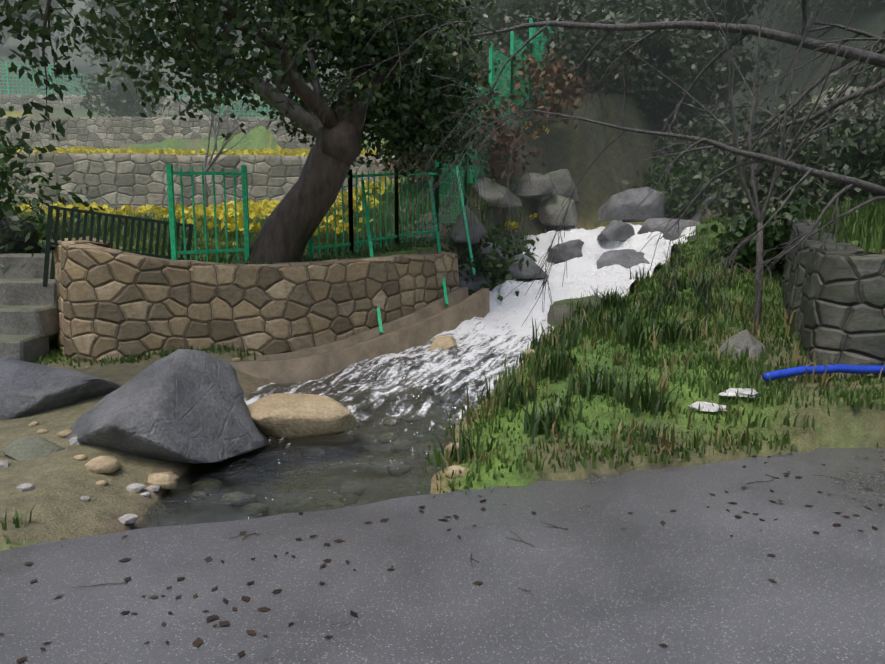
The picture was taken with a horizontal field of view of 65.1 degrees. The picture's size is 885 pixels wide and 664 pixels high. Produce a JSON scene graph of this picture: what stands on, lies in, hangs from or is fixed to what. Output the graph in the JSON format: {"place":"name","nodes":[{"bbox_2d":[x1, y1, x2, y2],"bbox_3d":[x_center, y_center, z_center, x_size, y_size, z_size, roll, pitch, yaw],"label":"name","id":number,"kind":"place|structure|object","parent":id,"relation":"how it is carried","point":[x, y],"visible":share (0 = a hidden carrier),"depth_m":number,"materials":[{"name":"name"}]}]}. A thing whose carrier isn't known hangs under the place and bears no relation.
{"place":"outdoors","nodes":[
{"label":"outdoors","id":0,"kind":"place"},
{"bbox_2d":[130,218,695,529],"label":"stream water","id":1,"kind":"structure","parent":0,"point":[498,331],"depth_m":5.83,"materials":[{"name":"white liquid"}]},
{"bbox_2d":[247,393,357,437],"bbox_3d":[-1.124,0.653,5.369,1.044,0.287,0.489,-2,9,-13],"label":"boulder","id":2,"kind":"object","parent":1,"relation":"in","point":[287,415],"visible":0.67,"depth_m":5.20,"materials":[{"name":"beige stone"}]},
{"bbox_2d":[428,335,456,350],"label":"stream stone","id":3,"kind":"object","parent":1,"relation":"on","point":[445,342],"visible":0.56,"depth_m":7.24,"materials":[{"name":"beige stone"}]},
{"bbox_2d":[506,254,548,278],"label":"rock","id":4,"kind":"object","parent":1,"relation":"on","point":[524,272],"visible":0.67,"depth_m":9.89,"materials":[{"name":"grey stone"}]},
{"bbox_2d":[537,195,577,225],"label":"cascade rock","id":5,"kind":"object","parent":1,"relation":"on","point":[548,208],"visible":0.98,"depth_m":12.21,"materials":[{"name":"grey stone"}]},
{"bbox_2d":[546,239,583,262],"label":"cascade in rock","id":6,"kind":"object","parent":1,"relation":"on","point":[573,249],"visible":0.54,"depth_m":10.47,"materials":[{"name":"grey stone"}]},
{"bbox_2d":[597,220,634,240],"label":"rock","id":7,"kind":"object","parent":1,"relation":"on","point":[615,230],"visible":0.79,"depth_m":11.10,"materials":[{"name":"grey stone"}]},
{"bbox_2d":[597,187,665,221],"bbox_3d":[3.451,-2.339,12.697,1.200,0.639,0.730,0,8,-1],"label":"cascade rock","id":8,"kind":"object","parent":1,"relation":"on","point":[621,206],"visible":0.9,"depth_m":12.47,"materials":[{"name":"grey stone"}]},
{"bbox_2d":[689,193,735,220],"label":"cascade rock","id":9,"kind":"object","parent":1,"relation":"on","point":[697,214],"visible":0.21,"depth_m":12.46,"materials":[{"name":"grey stone"}]},
{"bbox_2d":[0,447,884,663],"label":"road asphalt","id":10,"kind":"structure","parent":0,"point":[606,577],"depth_m":3.04,"materials":[{"name":"grey asphalt"}]},
{"bbox_2d":[0,451,884,663],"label":"road leaf litter","id":11,"kind":"object","parent":10,"relation":"on","point":[198,641],"visible":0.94,"depth_m":3.03,"materials":[{"name":"brown plant"}]},
{"bbox_2d":[79,474,846,594],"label":"twigs","id":12,"kind":"object","parent":10,"relation":"on","point":[526,590],"visible":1,"depth_m":3.43,"materials":[{"name":"brown wood"}]},
{"bbox_2d":[0,0,884,550],"bbox_3d":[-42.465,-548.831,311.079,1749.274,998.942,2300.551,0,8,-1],"label":"ground","id":13,"kind":"structure","parent":0,"point":[62,482],"depth_m":5.42,"materials":[{"name":"green plant"}]},
{"bbox_2d":[0,253,58,361],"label":"stone steps","id":14,"kind":"structure","parent":13,"relation":"on","point":[29,319],"depth_m":7.31,"materials":[{"name":"grey stone"}]},
{"bbox_2d":[2,436,65,460],"bbox_3d":[-2.628,0.764,4.437,0.314,0.157,0.271,3,9,22],"label":"rock","id":15,"kind":"object","parent":13,"relation":"on","point":[28,447],"visible":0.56,"depth_m":4.40,"materials":[{"name":"grey stone"}]},
{"bbox_2d":[0,358,121,419],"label":"slab boulder","id":16,"kind":"object","parent":13,"relation":"on","point":[28,388],"visible":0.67,"depth_m":5.23,"materials":[{"name":"grey stone"}]},
{"bbox_2d":[0,436,159,523],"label":"pebbles","id":17,"kind":"object","parent":13,"relation":"on","point":[125,518],"visible":0.69,"depth_m":4.15,"materials":[{"name":"stone"}]},
{"bbox_2d":[43,205,192,286],"bbox_3d":[-3.516,-0.856,7.595,1.400,0.841,0.550,5,6,-22],"label":"metal railing","id":18,"kind":"object","parent":13,"relation":"on","point":[50,246],"visible":0.69,"depth_m":7.33,"materials":[{"name":"metal"}]},
{"bbox_2d":[66,349,268,463],"bbox_3d":[-1.940,0.512,4.838,0.981,0.752,1.139,6,10,36],"label":"boulder","id":19,"kind":"object","parent":13,"relation":"on","point":[184,405],"visible":0.94,"depth_m":4.67,"materials":[{"name":"grey stone"}]},
{"bbox_2d":[0,61,335,117],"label":"green fence","id":20,"kind":"object","parent":13,"relation":"on","point":[51,91],"visible":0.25,"depth_m":40.92,"materials":[{"name":"metal"}]},
{"bbox_2d":[0,116,375,149],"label":"stone wall","id":21,"kind":"structure","parent":13,"relation":"on","point":[106,132],"depth_m":28.86,"materials":[{"name":"stone"}]},
{"bbox_2d":[0,94,376,119],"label":"stone wall","id":22,"kind":"structure","parent":13,"relation":"on","point":[69,102],"depth_m":40.93,"materials":[{"name":"stone"}]},
{"bbox_2d":[0,152,403,213],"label":"stone wall","id":23,"kind":"structure","parent":13,"relation":"on","point":[120,180],"depth_m":18.30,"materials":[{"name":"stone"}]},
{"bbox_2d":[203,82,237,150],"bbox_3d":[-8.889,-8.435,27.235,2.136,3.654,1.686,4,9,26],"label":"bare terrace tree","id":24,"kind":"object","parent":13,"relation":"on","point":[215,129],"visible":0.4,"depth_m":26.95,"materials":[{"name":"grey plant"}]},
{"bbox_2d":[0,0,442,56],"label":"forest trees","id":25,"kind":"object","parent":13,"relation":"on","point":[6,35],"visible":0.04,"depth_m":52.58,"materials":[{"name":"green plant"}]},
{"bbox_2d":[196,93,265,206],"bbox_3d":[-5.122,-4.288,16.927,1.554,3.296,1.818,4,9,25],"label":"bare terrace tree","id":26,"kind":"object","parent":13,"relation":"on","point":[210,164],"visible":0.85,"depth_m":16.60,"materials":[{"name":"grey plant"}]},
{"bbox_2d":[0,0,511,263],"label":"tree","id":27,"kind":"object","parent":13,"relation":"on","point":[402,110],"depth_m":7.42,"materials":[{"name":"green plant"}]},
{"bbox_2d":[183,0,325,138],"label":"pale tree limbs","id":28,"kind":"object","parent":27,"relation":"attached to","point":[305,119],"visible":0.29,"depth_m":7.52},
{"bbox_2d":[53,236,458,361],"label":"stone retaining wall","id":29,"kind":"structure","parent":13,"relation":"on","point":[113,303],"depth_m":6.90,"materials":[{"name":"beige stone"}]},
{"bbox_2d":[5,93,548,235],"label":"yellow flowers","id":30,"kind":"object","parent":13,"relation":"on","point":[266,207],"visible":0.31,"depth_m":15.06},
{"bbox_2d":[18,172,535,249],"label":"terrace grass","id":31,"kind":"structure","parent":13,"relation":"on","point":[200,231],"depth_m":11.50,"materials":[{"name":"green plant"}]},
{"bbox_2d":[28,349,534,514],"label":"stream pebbles","id":32,"kind":"object","parent":13,"relation":"on","point":[112,464],"visible":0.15,"depth_m":4.34,"materials":[{"name":"beige stone"}]},
{"bbox_2d":[102,205,497,263],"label":"terrace edge grass","id":33,"kind":"structure","parent":13,"relation":"on","point":[400,246],"depth_m":9.07,"materials":[{"name":"green plant"}]},
{"bbox_2d":[229,287,489,395],"bbox_3d":[-0.957,0.184,7.456,4.065,1.090,1.207,-6,10,-34],"label":"concrete ledge","id":34,"kind":"object","parent":13,"relation":"on","point":[423,325],"visible":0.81,"depth_m":7.10,"materials":[{"name":"brown concrete"}]},
{"bbox_2d":[166,18,561,333],"bbox_3d":[0.870,-3.271,10.954,1.944,5.486,10.781,5,10,32],"label":"green metal fence","id":35,"kind":"object","parent":13,"relation":"on","point":[507,72],"visible":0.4,"depth_m":9.02,"materials":[{"name":"metal"}]},
{"bbox_2d":[0,42,884,300],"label":"green bushes","id":36,"kind":"object","parent":13,"relation":"on","point":[493,268],"visible":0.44,"depth_m":9.47,"materials":[{"name":"green plant"}]},
{"bbox_2d":[0,388,884,546],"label":"road edge weeds","id":37,"kind":"object","parent":13,"relation":"on","point":[694,440],"visible":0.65,"depth_m":4.54,"materials":[{"name":"green plant"}]},
{"bbox_2d":[0,0,884,274],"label":"hillside trees","id":38,"kind":"object","parent":13,"relation":"on","point":[21,244],"visible":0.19,"depth_m":15.52,"materials":[{"name":"green plant"}]},
{"bbox_2d":[0,0,800,132],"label":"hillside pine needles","id":39,"kind":"object","parent":38,"relation":"on","point":[748,64],"visible":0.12,"depth_m":16.79,"materials":[{"name":"green plant"}]},
{"bbox_2d":[28,204,884,497],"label":"short grass","id":40,"kind":"structure","parent":13,"relation":"on","point":[54,356],"depth_m":5.61,"materials":[{"name":"green plant"}]},
{"bbox_2d":[451,205,486,244],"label":"ridge rock","id":41,"kind":"object","parent":13,"relation":"on","point":[477,231],"visible":0.79,"depth_m":10.22,"materials":[{"name":"grey stone"}]},
{"bbox_2d":[458,264,489,290],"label":"rock","id":42,"kind":"object","parent":13,"relation":"on","point":[474,285],"visible":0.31,"depth_m":9.52,"materials":[{"name":"grey stone"}]},
{"bbox_2d":[75,0,884,248],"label":"hillside olive shrubs","id":43,"kind":"object","parent":13,"relation":"on","point":[677,70],"visible":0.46,"depth_m":13.64,"materials":[{"name":"green plant"}]},
{"bbox_2d":[371,35,614,187],"bbox_3d":[1.190,-4.033,12.414,3.348,2.929,4.506,8,12,44],"label":"shrub","id":44,"kind":"object","parent":13,"relation":"on","point":[505,102],"visible":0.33,"depth_m":12.18,"materials":[{"name":"green plant"}]},
{"bbox_2d":[481,242,507,264],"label":"rock","id":45,"kind":"object","parent":13,"relation":"on","point":[487,250],"visible":0.17,"depth_m":10.25,"materials":[{"name":"grey stone"}]},
{"bbox_2d":[473,175,521,206],"bbox_3d":[0.915,-2.328,11.444,0.839,0.518,0.708,0,8,-1],"label":"ridge rock","id":46,"kind":"object","parent":13,"relation":"on","point":[491,193],"visible":0.73,"depth_m":11.22,"materials":[{"name":"grey stone"}]},
{"bbox_2d":[514,173,555,197],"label":"ridge rock","id":47,"kind":"object","parent":13,"relation":"on","point":[541,185],"visible":0.58,"depth_m":12.01,"materials":[{"name":"grey stone"}]},
{"bbox_2d":[543,169,579,200],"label":"rock","id":48,"kind":"object","parent":13,"relation":"on","point":[562,180],"visible":0.44,"depth_m":12.83,"materials":[{"name":"grey stone"}]},
{"bbox_2d":[547,295,601,326],"bbox_3d":[1.538,-0.244,8.020,0.671,0.370,0.689,3,9,19],"label":"mossy boulder","id":49,"kind":"object","parent":13,"relation":"on","point":[560,308],"visible":0.44,"depth_m":7.83,"materials":[{"name":"green stone"}]},
{"bbox_2d":[425,251,737,463],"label":"bank sedge clumps","id":50,"kind":"object","parent":13,"relation":"on","point":[552,368],"visible":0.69,"depth_m":5.60,"materials":[{"name":"green plant"}]},
{"bbox_2d":[312,0,884,331],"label":"bare tree","id":51,"kind":"object","parent":13,"relation":"on","point":[876,60],"visible":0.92,"depth_m":6.64,"materials":[{"name":"grey plant"}]},
{"bbox_2d":[597,249,649,268],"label":"cascade rock","id":52,"kind":"object","parent":13,"relation":"on","point":[626,258],"visible":0.33,"depth_m":10.08,"materials":[{"name":"grey stone"}]},
{"bbox_2d":[530,232,784,398],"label":"tall bank grass","id":53,"kind":"structure","parent":13,"relation":"on","point":[606,325],"depth_m":7.01,"materials":[{"name":"green plant"}]},
{"bbox_2d":[446,203,884,467],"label":"dry grass","id":54,"kind":"structure","parent":13,"relation":"on","point":[666,440],"depth_m":5.61,"materials":[{"name":"green plant"}]},
{"bbox_2d":[637,218,704,240],"bbox_3d":[4.115,-1.608,11.440,1.693,0.550,1.170,0,8,-1],"label":"cascade rock","id":55,"kind":"object","parent":13,"relation":"on","point":[650,224],"visible":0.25,"depth_m":11.34,"materials":[{"name":"grey stone"}]},
{"bbox_2d":[687,118,728,143],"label":"rock","id":56,"kind":"object","parent":13,"relation":"on","point":[719,125],"visible":0.02,"depth_m":18.77,"materials":[{"name":"grey stone"}]},
{"bbox_2d":[688,388,760,411],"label":"litter","id":57,"kind":"object","parent":13,"relation":"on","point":[729,392],"visible":0.81,"depth_m":5.08,"materials":[{"name":"white paper"}]},
{"bbox_2d":[717,330,765,356],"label":"bank rock","id":58,"kind":"object","parent":13,"relation":"on","point":[743,339],"visible":0.38,"depth_m":6.08,"materials":[{"name":"grey stone"}]},
{"bbox_2d":[630,0,884,334],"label":"sapling","id":59,"kind":"object","parent":13,"relation":"on","point":[759,215],"visible":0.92,"depth_m":6.43,"materials":[{"name":"grey plant"}]},
{"bbox_2d":[762,364,884,381],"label":"hose","id":60,"kind":"object","parent":13,"relation":"on","point":[821,369],"visible":0.92,"depth_m":5.34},
{"bbox_2d":[780,216,884,365],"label":"stone wall","id":61,"kind":"structure","parent":13,"relation":"on","point":[834,298],"depth_m":5.67,"materials":[{"name":"grey stone"}]},
{"bbox_2d":[801,85,882,129],"bbox_3d":[9.195,-5.341,16.377,1.944,1.107,1.961,0,8,-1],"label":"rock","id":62,"kind":"object","parent":13,"relation":"on","point":[848,90],"visible":0.17,"depth_m":15.92,"materials":[{"name":"grey stone"}]},
{"bbox_2d":[801,192,884,253],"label":"terrace grass","id":63,"kind":"structure","parent":13,"relation":"on","point":[860,225],"depth_m":7.00,"materials":[{"name":"green plant"}]},
{"bbox_2d":[22,0,883,257],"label":"hillside tree trunks","id":64,"kind":"object","parent":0,"point":[830,16],"visible":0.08,"depth_m":17.23,"materials":[{"name":"plant"}]}
]}

